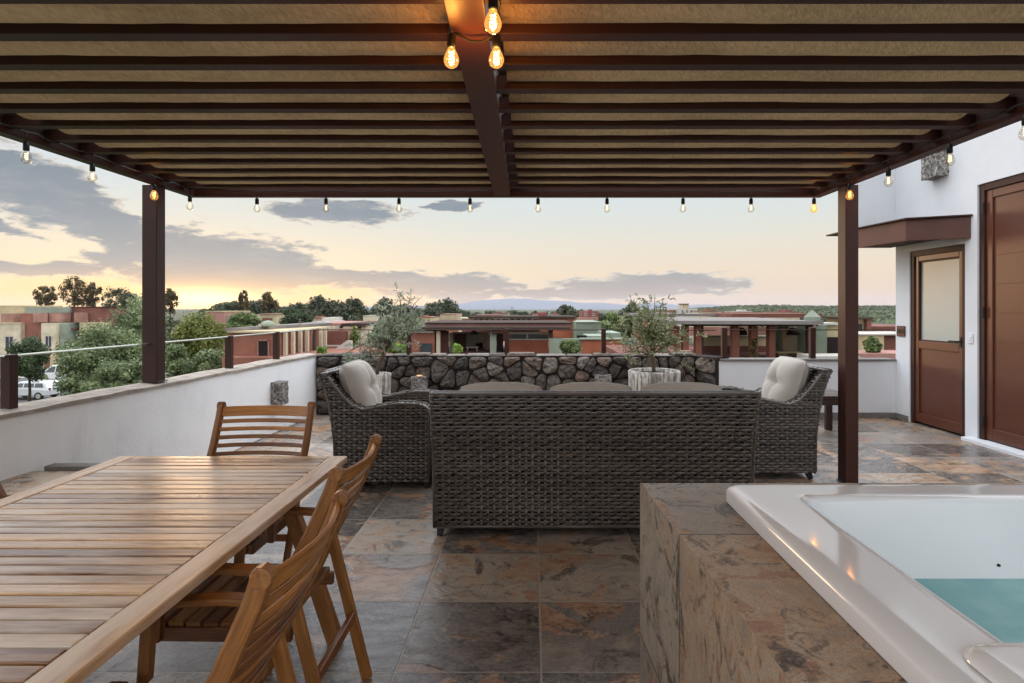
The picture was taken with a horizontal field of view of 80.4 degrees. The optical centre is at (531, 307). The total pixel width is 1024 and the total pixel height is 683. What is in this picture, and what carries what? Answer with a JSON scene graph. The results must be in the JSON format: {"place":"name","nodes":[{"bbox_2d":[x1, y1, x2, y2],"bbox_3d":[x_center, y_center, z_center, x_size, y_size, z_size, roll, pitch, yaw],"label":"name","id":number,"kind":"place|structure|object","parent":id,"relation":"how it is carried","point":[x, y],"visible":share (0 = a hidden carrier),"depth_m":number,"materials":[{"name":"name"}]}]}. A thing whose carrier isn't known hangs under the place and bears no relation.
{"place":"outdoors","nodes":[
{"label":"outdoors","id":0,"kind":"place"},
{"bbox_2d":[0,306,62,354],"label":"town house","id":1,"kind":"structure","parent":0,"point":[12,326],"depth_m":70.00,"materials":[{"name":"beige concrete"}]},
{"bbox_2d":[5,336,13,348],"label":"window","id":2,"kind":"structure","parent":1,"relation":"in","point":[7,338],"depth_m":69.98,"materials":[{"name":"grey glass"}]},
{"bbox_2d":[18,379,71,402],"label":"street","id":3,"kind":"structure","parent":0,"point":[21,399],"depth_m":50.67,"materials":[{"name":"asphalt"}]},
{"bbox_2d":[18,380,62,399],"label":"parked car","id":4,"kind":"object","parent":3,"relation":"on","point":[40,389],"visible":0.52,"depth_m":49.16,"materials":[{"name":"silver metal"}]},
{"bbox_2d":[38,365,66,379],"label":"parked car","id":5,"kind":"object","parent":3,"relation":"on","point":[51,375],"visible":0.13,"depth_m":60.62,"materials":[{"name":"white paint"}]},
{"bbox_2d":[226,311,261,327],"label":"broadleaf tree","id":6,"kind":"object","parent":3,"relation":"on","point":[244,319],"visible":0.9,"depth_m":59.35,"materials":[{"name":"green plant"}]},
{"bbox_2d":[278,307,313,323],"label":"broadleaf tree","id":7,"kind":"object","parent":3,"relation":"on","point":[293,315],"visible":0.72,"depth_m":61.21,"materials":[{"name":"green plant"}]},
{"bbox_2d":[21,307,78,369],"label":"town house","id":8,"kind":"structure","parent":0,"point":[50,326],"depth_m":70.60,"materials":[{"name":"paint"}]},
{"bbox_2d":[45,336,51,347],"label":"window","id":9,"kind":"structure","parent":8,"relation":"in","point":[48,339],"depth_m":69.57,"materials":[{"name":"grey glass"}]},
{"bbox_2d":[205,311,258,352],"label":"town house","id":10,"kind":"structure","parent":0,"point":[222,316],"depth_m":85.00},
{"bbox_2d":[259,313,285,325],"bbox_3d":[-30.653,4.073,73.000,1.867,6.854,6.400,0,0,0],"label":"house","id":11,"kind":"structure","parent":0,"point":[274,317],"depth_m":70.00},
{"bbox_2d":[363,315,379,333],"bbox_3d":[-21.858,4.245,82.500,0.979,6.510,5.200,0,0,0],"label":"house","id":12,"kind":"structure","parent":0,"point":[370,318],"depth_m":80.05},
{"bbox_2d":[417,315,439,323],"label":"house","id":13,"kind":"structure","parent":0,"point":[427,318],"depth_m":86.28,"materials":[{"name":"concrete"}]},
{"bbox_2d":[0,136,895,308],"label":"sky","id":14,"kind":"structure","parent":0,"point":[57,223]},
{"bbox_2d":[440,314,461,332],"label":"house","id":15,"kind":"structure","parent":0,"point":[450,316],"depth_m":75.00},
{"bbox_2d":[452,343,462,353],"bbox_3d":[-3.414,1.907,28.032,0.561,0.616,0.504,0,0,-41],"label":"garden shrub","id":16,"kind":"object","parent":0,"point":[457,349],"visible":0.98,"depth_m":27.90,"materials":[{"name":"green plant"}]},
{"bbox_2d":[412,320,571,354],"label":"rooftop house","id":17,"kind":"structure","parent":0,"point":[437,341],"depth_m":31.00,"materials":[{"name":"concrete"}]},
{"bbox_2d":[420,343,431,352],"bbox_3d":[-5.246,2.036,29.968,0.594,0.559,0.055,0,0,0],"label":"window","id":18,"kind":"structure","parent":17,"relation":"in","point":[425,347],"depth_m":29.94,"materials":[{"name":"grey glass"}]},
{"bbox_2d":[497,333,502,351],"bbox_3d":[-1.671,1.882,31.575,0.323,1.109,0.150,0,0,0],"label":"doorway","id":19,"kind":"structure","parent":17,"relation":"in","point":[499,335],"depth_m":31.50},
{"bbox_2d":[285,298,721,309],"bbox_3d":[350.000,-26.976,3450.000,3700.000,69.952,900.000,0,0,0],"label":"mountains","id":20,"kind":"structure","parent":0,"point":[516,304],"depth_m":3267.60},
{"bbox_2d":[462,314,576,340],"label":"rooftop house","id":21,"kind":"structure","parent":0,"point":[565,334],"depth_m":45.20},
{"bbox_2d":[165,309,895,344],"bbox_3d":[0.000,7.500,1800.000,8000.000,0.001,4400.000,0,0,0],"label":"ground","id":22,"kind":"structure","parent":0,"point":[179,314],"depth_m":1008.45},
{"bbox_2d":[32,285,57,305],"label":"skyline tree","id":23,"kind":"object","parent":22,"relation":"on","point":[46,299],"visible":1,"depth_m":119.73,"materials":[{"name":"green plant"}]},
{"bbox_2d":[58,276,86,306],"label":"skyline tree","id":24,"kind":"object","parent":22,"relation":"on","point":[78,290],"visible":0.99,"depth_m":119.49,"materials":[{"name":"green plant"}]},
{"bbox_2d":[82,282,104,306],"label":"skyline tree","id":25,"kind":"object","parent":22,"relation":"on","point":[92,290],"visible":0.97,"depth_m":121.26,"materials":[{"name":"green plant"}]},
{"bbox_2d":[71,307,138,343],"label":"town house","id":26,"kind":"structure","parent":22,"relation":"on","point":[80,315],"depth_m":73.00,"materials":[{"name":"red"}]},
{"bbox_2d":[101,286,136,306],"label":"skyline tree","id":27,"kind":"object","parent":22,"relation":"on","point":[122,297],"visible":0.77,"depth_m":116.70,"materials":[{"name":"green plant"}]},
{"bbox_2d":[165,288,179,340],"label":"skyline tree","id":28,"kind":"object","parent":22,"relation":"on","point":[170,295],"visible":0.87,"depth_m":117.93,"materials":[{"name":"green plant"}]},
{"bbox_2d":[165,315,182,337],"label":"tree","id":29,"kind":"object","parent":22,"relation":"on","point":[176,322],"visible":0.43,"depth_m":130.09,"materials":[{"name":"green plant"}]},
{"bbox_2d":[165,343,196,377],"bbox_3d":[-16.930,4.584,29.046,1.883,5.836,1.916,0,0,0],"label":"flowering shrub","id":30,"kind":"object","parent":22,"relation":"on","point":[178,361],"visible":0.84,"depth_m":28.54,"materials":[{"name":"green plant"}]},
{"bbox_2d":[192,348,224,371],"bbox_3d":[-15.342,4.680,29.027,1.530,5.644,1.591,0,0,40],"label":"flowering shrub","id":31,"kind":"object","parent":22,"relation":"on","point":[206,359],"visible":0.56,"depth_m":28.66,"materials":[{"name":"green plant"}]},
{"bbox_2d":[198,305,224,316],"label":"tree","id":32,"kind":"object","parent":22,"relation":"on","point":[214,309],"visible":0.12,"depth_m":107.14,"materials":[{"name":"green plant"}]},
{"bbox_2d":[208,301,233,310],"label":"tree","id":33,"kind":"object","parent":22,"relation":"on","point":[225,304],"visible":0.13,"depth_m":132.21,"materials":[{"name":"green plant"}]},
{"bbox_2d":[219,301,245,310],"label":"tree","id":34,"kind":"object","parent":22,"relation":"on","point":[233,305],"visible":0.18,"depth_m":131.72,"materials":[{"name":"green plant"}]},
{"bbox_2d":[237,290,249,310],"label":"skyline tree","id":35,"kind":"object","parent":22,"relation":"on","point":[243,300],"visible":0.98,"depth_m":114.42,"materials":[{"name":"green plant"}]},
{"bbox_2d":[244,302,266,313],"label":"tree","id":36,"kind":"object","parent":22,"relation":"on","point":[253,308],"visible":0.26,"depth_m":127.51,"materials":[{"name":"green plant"}]},
{"bbox_2d":[257,291,279,312],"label":"skyline tree","id":37,"kind":"object","parent":22,"relation":"on","point":[267,302],"visible":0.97,"depth_m":114.44,"materials":[{"name":"green plant"}]},
{"bbox_2d":[292,302,308,311],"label":"tree","id":38,"kind":"object","parent":22,"relation":"on","point":[301,306],"visible":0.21,"depth_m":146.95,"materials":[{"name":"green plant"}]},
{"bbox_2d":[222,317,405,367],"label":"rooftop house","id":39,"kind":"structure","parent":22,"relation":"on","point":[250,349],"depth_m":25.54,"materials":[{"name":"concrete"}]},
{"bbox_2d":[258,341,267,355],"bbox_3d":[-10.644,1.626,23.970,0.356,0.641,0.060,0,0,0],"label":"window","id":40,"kind":"structure","parent":39,"relation":"in","point":[262,345],"depth_m":23.94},
{"bbox_2d":[306,308,323,317],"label":"tree","id":41,"kind":"object","parent":22,"relation":"on","point":[313,313],"visible":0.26,"depth_m":101.88,"materials":[{"name":"green plant"}]},
{"bbox_2d":[305,294,329,312],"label":"tree","id":42,"kind":"object","parent":22,"relation":"on","point":[316,302],"visible":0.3,"depth_m":106.36,"materials":[{"name":"green plant"}]},
{"bbox_2d":[319,298,345,316],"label":"tree","id":43,"kind":"object","parent":22,"relation":"on","point":[331,305],"visible":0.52,"depth_m":104.57,"materials":[{"name":"green plant"}]},
{"bbox_2d":[331,306,362,327],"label":"tree","id":44,"kind":"object","parent":22,"relation":"on","point":[345,315],"visible":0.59,"depth_m":103.07,"materials":[{"name":"green plant"}]},
{"bbox_2d":[341,296,367,328],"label":"tree","id":45,"kind":"object","parent":22,"relation":"on","point":[354,305],"visible":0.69,"depth_m":104.68,"materials":[{"name":"green plant"}]},
{"bbox_2d":[349,326,360,345],"bbox_3d":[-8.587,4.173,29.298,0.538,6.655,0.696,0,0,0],"label":"tall shrub","id":46,"kind":"object","parent":22,"relation":"on","point":[354,337],"visible":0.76,"depth_m":29.13,"materials":[{"name":"green plant"}]},
{"bbox_2d":[370,296,393,314],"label":"tree","id":47,"kind":"object","parent":22,"relation":"on","point":[383,301],"visible":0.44,"depth_m":123.06,"materials":[{"name":"green plant"}]},
{"bbox_2d":[387,342,405,353],"bbox_3d":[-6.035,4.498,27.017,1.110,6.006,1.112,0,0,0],"label":"garden shrub","id":48,"kind":"object","parent":22,"relation":"on","point":[391,350],"visible":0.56,"depth_m":26.72,"materials":[{"name":"green plant"}]},
{"bbox_2d":[417,306,438,316],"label":"tree","id":49,"kind":"object","parent":22,"relation":"on","point":[430,311],"visible":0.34,"depth_m":124.39,"materials":[{"name":"green plant"}]},
{"bbox_2d":[421,302,440,314],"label":"tree","id":50,"kind":"object","parent":22,"relation":"on","point":[435,306],"visible":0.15,"depth_m":144.42,"materials":[{"name":"green plant"}]},
{"bbox_2d":[436,297,462,316],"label":"tree","id":51,"kind":"object","parent":22,"relation":"on","point":[448,306],"visible":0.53,"depth_m":119.61,"materials":[{"name":"green plant"}]},
{"bbox_2d":[555,304,576,315],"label":"broadleaf tree","id":52,"kind":"object","parent":22,"relation":"on","point":[565,309],"visible":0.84,"depth_m":89.59,"materials":[{"name":"green plant"}]},
{"bbox_2d":[559,339,581,354],"bbox_3d":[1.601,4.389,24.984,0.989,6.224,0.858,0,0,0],"label":"garden shrub","id":53,"kind":"object","parent":22,"relation":"on","point":[567,346],"visible":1,"depth_m":24.82,"materials":[{"name":"green plant"}]},
{"bbox_2d":[563,320,637,354],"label":"mint house","id":54,"kind":"structure","parent":22,"relation":"on","point":[589,341],"depth_m":34.00,"materials":[{"name":"paint"}]},
{"bbox_2d":[601,311,628,337],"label":"broadleaf tree","id":55,"kind":"object","parent":22,"relation":"on","point":[612,318],"visible":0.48,"depth_m":59.20,"materials":[{"name":"green plant"}]},
{"bbox_2d":[618,303,642,338],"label":"broadleaf tree","id":56,"kind":"object","parent":22,"relation":"on","point":[626,309],"visible":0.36,"depth_m":61.53,"materials":[{"name":"green plant"}]},
{"bbox_2d":[667,304,696,337],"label":"house","id":57,"kind":"structure","parent":22,"relation":"on","point":[685,309],"depth_m":150.00,"materials":[{"name":"beige paint"}]},
{"bbox_2d":[82,414,1023,682],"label":"terrace floor","id":58,"kind":"structure","parent":0,"point":[504,606],"depth_m":3.27,"materials":[{"name":"tile"}]},
{"bbox_2d":[0,483,21,498],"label":"garden chair","id":59,"kind":"object","parent":58,"relation":"on","point":[3,494],"visible":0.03,"depth_m":2.72,"materials":[{"name":"brown wood"}]},
{"bbox_2d":[0,463,99,492],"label":"slate ledge","id":60,"kind":"object","parent":58,"relation":"on","point":[32,479],"visible":0.17,"depth_m":3.77,"materials":[{"name":"stone"}]},
{"bbox_2d":[0,353,317,480],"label":"parapet wall","id":61,"kind":"structure","parent":58,"relation":"on","point":[174,416],"depth_m":4.99,"materials":[{"name":"paint"}]},
{"bbox_2d":[0,329,312,408],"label":"cable railing","id":62,"kind":"object","parent":61,"relation":"on","point":[8,381],"visible":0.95,"depth_m":3.86,"materials":[{"name":"paint"}]},
{"bbox_2d":[271,380,288,404],"bbox_3d":[-3.011,1.016,7.231,0.144,0.285,0.192,0,0,0],"label":"wall lamp","id":63,"kind":"object","parent":61,"relation":"attached to","point":[279,392],"visible":0.96,"depth_m":7.14,"materials":[{"name":"stone"}]},
{"bbox_2d":[0,456,346,682],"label":"dining table","id":64,"kind":"object","parent":58,"relation":"on","point":[102,563],"visible":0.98,"depth_m":1.96,"materials":[{"name":"brown wood"}]},
{"bbox_2d":[110,489,350,682],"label":"garden chair","id":65,"kind":"object","parent":58,"relation":"on","point":[237,661],"visible":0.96,"depth_m":1.40,"materials":[{"name":"brown wood"}]},
{"bbox_2d":[207,402,315,562],"bbox_3d":[-1.475,1.011,3.060,0.615,0.983,0.681,0,0,0],"label":"garden chair","id":66,"kind":"object","parent":58,"relation":"on","point":[270,534],"visible":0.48,"depth_m":3.31,"materials":[{"name":"brown wood"}]},
{"bbox_2d":[156,434,381,682],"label":"garden chair","id":67,"kind":"object","parent":58,"relation":"on","point":[205,624],"visible":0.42,"depth_m":2.08,"materials":[{"name":"brown wood"}]},
{"bbox_2d":[316,360,438,488],"bbox_3d":[-1.302,0.991,5.430,0.966,1.028,0.873,0,0,0],"label":"wicker armchair","id":68,"kind":"object","parent":58,"relation":"on","point":[363,409],"visible":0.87,"depth_m":5.00,"materials":[{"name":"wicker"}]},
{"bbox_2d":[376,372,391,393],"bbox_3d":[-1.998,1.167,7.750,0.390,0.663,0.390,0,0,0],"label":"olive pot","id":69,"kind":"object","parent":58,"relation":"on","point":[384,380],"visible":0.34,"depth_m":7.64,"materials":[{"name":"ceramic"}]},
{"bbox_2d":[341,283,428,374],"bbox_3d":[-1.880,0.281,7.812,1.106,1.248,0.953,0,0,0],"label":"olive tree","id":70,"kind":"object","parent":69,"relation":"in","point":[395,327],"visible":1,"depth_m":7.69,"materials":[{"name":"green plant"}]},
{"bbox_2d":[0,0,1023,482],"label":"pergola","id":71,"kind":"object","parent":58,"relation":"on","point":[572,98],"visible":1,"depth_m":3.15,"materials":[{"name":"paint"}]},
{"bbox_2d":[445,0,503,68],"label":"string light","id":72,"kind":"object","parent":71,"relation":"hanging from","point":[494,6],"visible":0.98,"depth_m":2.28,"materials":[{"name":"black plastic"}]},
{"bbox_2d":[0,103,1023,212],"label":"string light","id":73,"kind":"object","parent":71,"relation":"hanging from","point":[26,147],"visible":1,"depth_m":5.12,"materials":[{"name":"black plastic"}]},
{"bbox_2d":[316,352,728,414],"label":"stone wall","id":74,"kind":"structure","parent":58,"relation":"on","point":[457,372],"depth_m":8.46,"materials":[{"name":"stone"}]},
{"bbox_2d":[411,375,427,388],"bbox_3d":[-1.560,1.067,8.380,0.222,0.279,0.174,0,0,0],"label":"wall lamp","id":75,"kind":"object","parent":74,"relation":"attached to","point":[419,381],"visible":0.62,"depth_m":8.30,"materials":[{"name":"stone"}]},
{"bbox_2d":[313,329,715,353],"bbox_3d":[-0.321,0.477,8.604,5.755,0.365,0.201,0,0,2],"label":"cable railing","id":76,"kind":"object","parent":74,"relation":"on","point":[603,343],"visible":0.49,"depth_m":8.59,"materials":[{"name":"metal"}]},
{"bbox_2d":[594,374,611,382],"bbox_3d":[0.984,1.052,8.380,0.234,0.270,0.175,0,0,0],"label":"wall lamp","id":77,"kind":"object","parent":74,"relation":"attached to","point":[603,378],"visible":0.4,"depth_m":8.30,"materials":[{"name":"stone"}]},
{"bbox_2d":[429,382,761,535],"bbox_3d":[0.400,1.002,4.288,2.103,1.006,0.966,0,0,0],"label":"wicker sofa","id":78,"kind":"object","parent":58,"relation":"on","point":[565,455],"visible":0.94,"depth_m":3.94,"materials":[{"name":"wicker"}]},
{"bbox_2d":[628,368,680,390],"bbox_3d":[1.595,1.154,7.900,0.677,0.688,0.677,0,0,0],"label":"olive pot","id":79,"kind":"object","parent":58,"relation":"on","point":[638,378],"visible":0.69,"depth_m":7.66,"materials":[{"name":"ceramic"}]},
{"bbox_2d":[605,293,707,372],"bbox_3d":[1.587,0.335,7.908,1.279,1.094,0.790,0,0,8],"label":"olive tree","id":80,"kind":"object","parent":79,"relation":"on","point":[653,336],"visible":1,"depth_m":7.85,"materials":[{"name":"green plant"}]},
{"bbox_2d":[717,356,832,479],"bbox_3d":[2.142,0.986,5.700,0.966,1.038,0.873,0,0,0],"label":"wicker armchair","id":81,"kind":"object","parent":58,"relation":"on","point":[792,390],"visible":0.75,"depth_m":5.27,"materials":[{"name":"wicker"}]},
{"bbox_2d":[719,358,895,417],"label":"white wall","id":82,"kind":"structure","parent":58,"relation":"on","point":[876,387],"depth_m":8.25,"materials":[{"name":"paint"}]},
{"bbox_2d":[721,327,890,357],"bbox_3d":[3.786,0.482,8.355,2.338,0.424,0.070,0,0,0],"label":"cable railing","id":83,"kind":"object","parent":82,"relation":"on","point":[812,342],"visible":0.93,"depth_m":8.32,"materials":[{"name":"metal"}]},
{"bbox_2d":[822,389,837,429],"bbox_3d":[3.410,1.251,7.200,0.620,0.492,0.594,0,0,0],"label":"side table","id":84,"kind":"object","parent":58,"relation":"on","point":[830,399],"visible":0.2,"depth_m":7.41,"materials":[{"name":"brown wood"}]},
{"bbox_2d":[640,483,1023,682],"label":"hot tub","id":85,"kind":"object","parent":58,"relation":"on","point":[831,582],"visible":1,"depth_m":1.73,"materials":[{"name":"stone"}]},
{"bbox_2d":[575,309,597,320],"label":"house","id":86,"kind":"structure","parent":0,"point":[589,314],"depth_m":120.00,"materials":[{"name":"red paint"}]},
{"bbox_2d":[692,309,720,343],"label":"house","id":87,"kind":"structure","parent":0,"point":[708,311],"depth_m":121.78,"materials":[{"name":"beige paint"}]},
{"bbox_2d":[606,313,859,357],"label":"rooftop house","id":88,"kind":"structure","parent":0,"point":[769,343],"depth_m":18.60,"materials":[{"name":"concrete"}]},
{"bbox_2d":[749,339,757,357],"bbox_3d":[6.414,1.688,17.583,0.277,1.633,0.294,0,0,0],"label":"wall shrub","id":89,"kind":"object","parent":88,"relation":"on","point":[753,350],"visible":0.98,"depth_m":17.51,"materials":[{"name":"green plant"}]},
{"bbox_2d":[804,310,820,319],"bbox_3d":[8.291,0.210,17.900,0.354,0.310,0.354,0,0,45],"label":"roof skylight","id":90,"kind":"object","parent":88,"relation":"on","point":[811,315],"visible":0.97,"depth_m":17.81},
{"bbox_2d":[827,337,837,352],"bbox_3d":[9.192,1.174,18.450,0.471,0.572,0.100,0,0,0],"label":"door","id":91,"kind":"structure","parent":88,"relation":"in","point":[832,342],"depth_m":18.40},
{"bbox_2d":[725,310,751,326],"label":"house","id":92,"kind":"structure","parent":0,"point":[740,311],"depth_m":125.30,"materials":[{"name":"beige paint"}]},
{"bbox_2d":[617,307,895,322],"bbox_3d":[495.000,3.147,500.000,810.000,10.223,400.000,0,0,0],"label":"hill","id":93,"kind":"structure","parent":0,"point":[888,321],"depth_m":423.94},
{"bbox_2d":[693,304,895,322],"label":"hill scrub","id":94,"kind":"object","parent":93,"relation":"on","point":[830,308],"visible":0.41,"depth_m":458.84,"materials":[{"name":"plant"}]},
{"bbox_2d":[763,310,799,326],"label":"house","id":95,"kind":"structure","parent":0,"point":[784,311],"depth_m":117.00,"materials":[{"name":"red paint"}]},
{"bbox_2d":[822,316,895,358],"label":"rooftop house","id":96,"kind":"structure","parent":0,"point":[887,339],"depth_m":27.20,"materials":[{"name":"red paint"}]},
{"bbox_2d":[862,335,882,352],"bbox_3d":[13.839,2.045,24.569,0.749,1.918,0.736,0,0,0],"label":"bush","id":97,"kind":"object","parent":96,"relation":"on","point":[872,344],"visible":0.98,"depth_m":24.42,"materials":[{"name":"green plant"}]},
{"bbox_2d":[854,121,1023,458],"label":"white house","id":98,"kind":"structure","parent":0,"point":[951,294],"depth_m":6.91,"materials":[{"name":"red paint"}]},
{"bbox_2d":[826,214,972,247],"bbox_3d":[4.609,-0.923,7.776,0.717,0.266,1.949,0,0,0],"label":"door canopy","id":99,"kind":"object","parent":98,"relation":"attached to","point":[901,232],"visible":0.87,"depth_m":7.09,"materials":[{"name":"brown paint"}]},
{"bbox_2d":[897,326,904,336],"bbox_3d":[4.947,0.310,8.115,0.023,0.140,0.170,0,0,0],"label":"socket plate","id":100,"kind":"object","parent":98,"relation":"attached to","point":[900,330],"visible":1,"depth_m":8.09,"materials":[{"name":"brown paint"}]},
{"bbox_2d":[921,150,948,180],"bbox_3d":[4.891,-1.751,7.350,0.155,0.351,0.315,0,0,0],"label":"wall lamp","id":101,"kind":"object","parent":98,"relation":"attached to","point":[934,167],"visible":0.68,"depth_m":7.24,"materials":[{"name":"stone"}]},
{"bbox_2d":[911,244,964,435],"bbox_3d":[5.001,0.379,7.440,0.158,2.233,1.014,0,0,0],"label":"door","id":102,"kind":"structure","parent":98,"relation":"in","point":[937,274],"depth_m":7.45,"materials":[{"name":"red paint"}]},
{"bbox_2d":[979,173,1023,448],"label":"door","id":103,"kind":"structure","parent":98,"relation":"in","point":[1001,202],"depth_m":6.45,"materials":[{"name":"red paint"}]},
{"label":"lawn","id":104,"kind":"structure","parent":0,"visible":0},
{"bbox_2d":[5,335,51,401],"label":"street tree","id":105,"kind":"object","parent":104,"relation":"on","point":[31,367],"visible":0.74,"depth_m":43.55,"materials":[{"name":"green plant"}]},
{"bbox_2d":[52,370,105,395],"bbox_3d":[-23.654,5.387,32.083,2.496,4.234,2.517,0,0,0],"label":"flowering shrub","id":106,"kind":"object","parent":104,"relation":"on","point":[79,383],"visible":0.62,"depth_m":31.34,"materials":[{"name":"green plant"}]},
{"bbox_2d":[45,318,141,392],"bbox_3d":[-23.901,4.046,33.791,4.694,6.920,4.914,0,0,0],"label":"broadleaf tree","id":107,"kind":"object","parent":104,"relation":"on","point":[88,361],"visible":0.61,"depth_m":33.01,"materials":[{"name":"green plant"}]},
{"bbox_2d":[91,358,141,388],"bbox_3d":[-20.334,5.001,29.938,2.583,5.003,2.463,0,0,0],"label":"flowering shrub","id":108,"kind":"object","parent":104,"relation":"on","point":[111,375],"visible":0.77,"depth_m":29.53,"materials":[{"name":"green plant"}]},
{"bbox_2d":[104,293,173,372],"bbox_3d":[-24.854,3.281,38.091,4.185,8.449,3.849,0,0,0],"label":"broadleaf tree","id":109,"kind":"object","parent":104,"relation":"on","point":[131,319],"visible":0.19,"depth_m":37.23,"materials":[{"name":"green plant"}]},
{"bbox_2d":[169,308,227,371],"bbox_3d":[-21.878,3.754,40.040,3.541,7.501,3.960,0,0,-26],"label":"broadleaf tree","id":110,"kind":"object","parent":104,"relation":"on","point":[196,327],"visible":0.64,"depth_m":39.07,"materials":[{"name":"green plant"}]},
{"bbox_2d":[331,321,389,348],"bbox_3d":[-9.477,4.132,31.900,3.192,6.736,7.800,0,0,0],"label":"rooftop shelter","id":111,"kind":"object","parent":104,"relation":"on","point":[363,332],"visible":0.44,"depth_m":30.20,"materials":[{"name":"paint"}]},
{"bbox_2d":[368,315,419,340],"bbox_3d":[-7.973,3.942,36.070,3.813,7.121,3.736,0,0,0],"label":"broadleaf tree","id":112,"kind":"object","parent":104,"relation":"on","point":[376,331],"visible":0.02,"depth_m":35.35,"materials":[{"name":"green plant"}]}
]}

